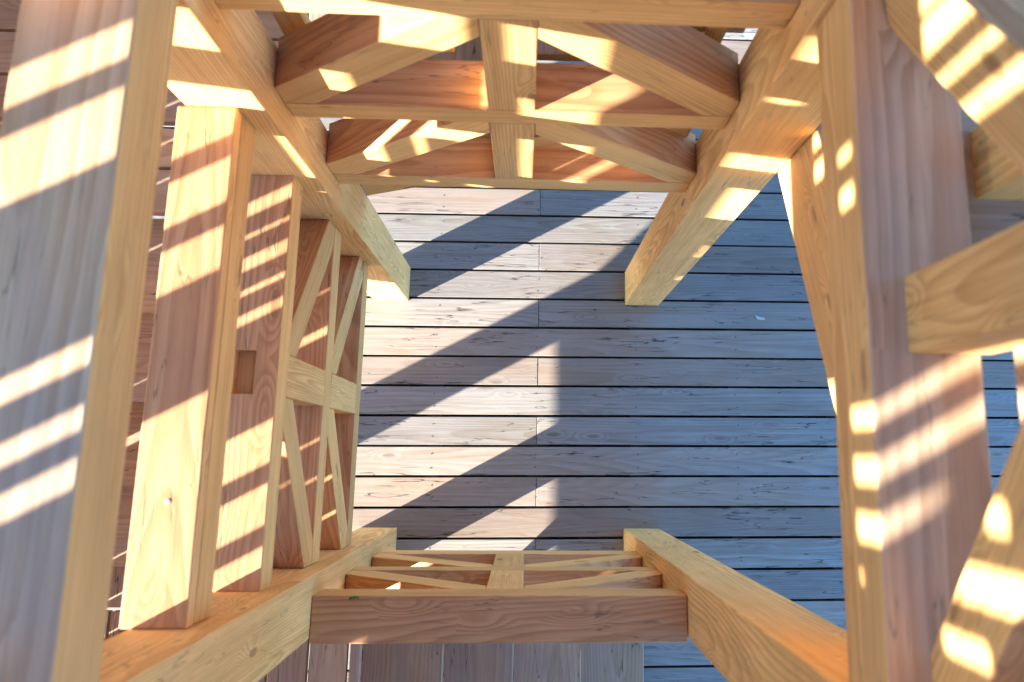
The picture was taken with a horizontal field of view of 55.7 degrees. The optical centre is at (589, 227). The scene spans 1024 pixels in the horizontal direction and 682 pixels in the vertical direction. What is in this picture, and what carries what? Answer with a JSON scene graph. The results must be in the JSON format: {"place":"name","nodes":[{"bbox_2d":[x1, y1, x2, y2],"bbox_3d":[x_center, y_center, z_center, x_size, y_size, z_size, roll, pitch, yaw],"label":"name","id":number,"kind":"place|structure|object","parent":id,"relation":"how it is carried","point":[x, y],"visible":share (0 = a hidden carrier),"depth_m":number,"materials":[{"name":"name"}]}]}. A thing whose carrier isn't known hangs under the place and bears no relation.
{"place":"outdoors","nodes":[
{"label":"outdoors","id":0,"kind":"place"},
{"bbox_2d":[107,28,1019,681],"bbox_3d":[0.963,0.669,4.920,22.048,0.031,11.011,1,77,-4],"label":"deck floor","id":1,"kind":"structure","parent":0,"point":[707,292],"depth_m":4.81,"materials":[{"name":"grey wood"}]},
{"bbox_2d":[0,0,1023,681],"bbox_3d":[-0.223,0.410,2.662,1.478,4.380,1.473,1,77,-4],"label":"lattice tower","id":2,"kind":"structure","parent":1,"relation":"on","point":[282,262],"depth_m":1.92,"materials":[{"name":"wood"}]},
{"bbox_2d":[163,128,1019,666],"bbox_3d":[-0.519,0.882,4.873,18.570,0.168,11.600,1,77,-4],"label":"deck joists","id":3,"kind":"object","parent":1,"relation":"attached to","point":[643,416],"visible":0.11,"depth_m":4.86,"materials":[{"name":"brown wood"}]},
{"bbox_2d":[429,195,845,623],"bbox_3d":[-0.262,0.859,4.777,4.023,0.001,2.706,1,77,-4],"label":"deck screws","id":4,"kind":"object","parent":1,"relation":"on","point":[636,378],"visible":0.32,"depth_m":4.82,"materials":[{"name":"grey metal"}]},
{"bbox_2d":[347,187,1004,670],"bbox_3d":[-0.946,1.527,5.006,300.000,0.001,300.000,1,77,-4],"label":"ground","id":5,"kind":"structure","parent":0,"point":[599,415],"depth_m":5.19,"materials":[{"name":"soil"}]}
]}

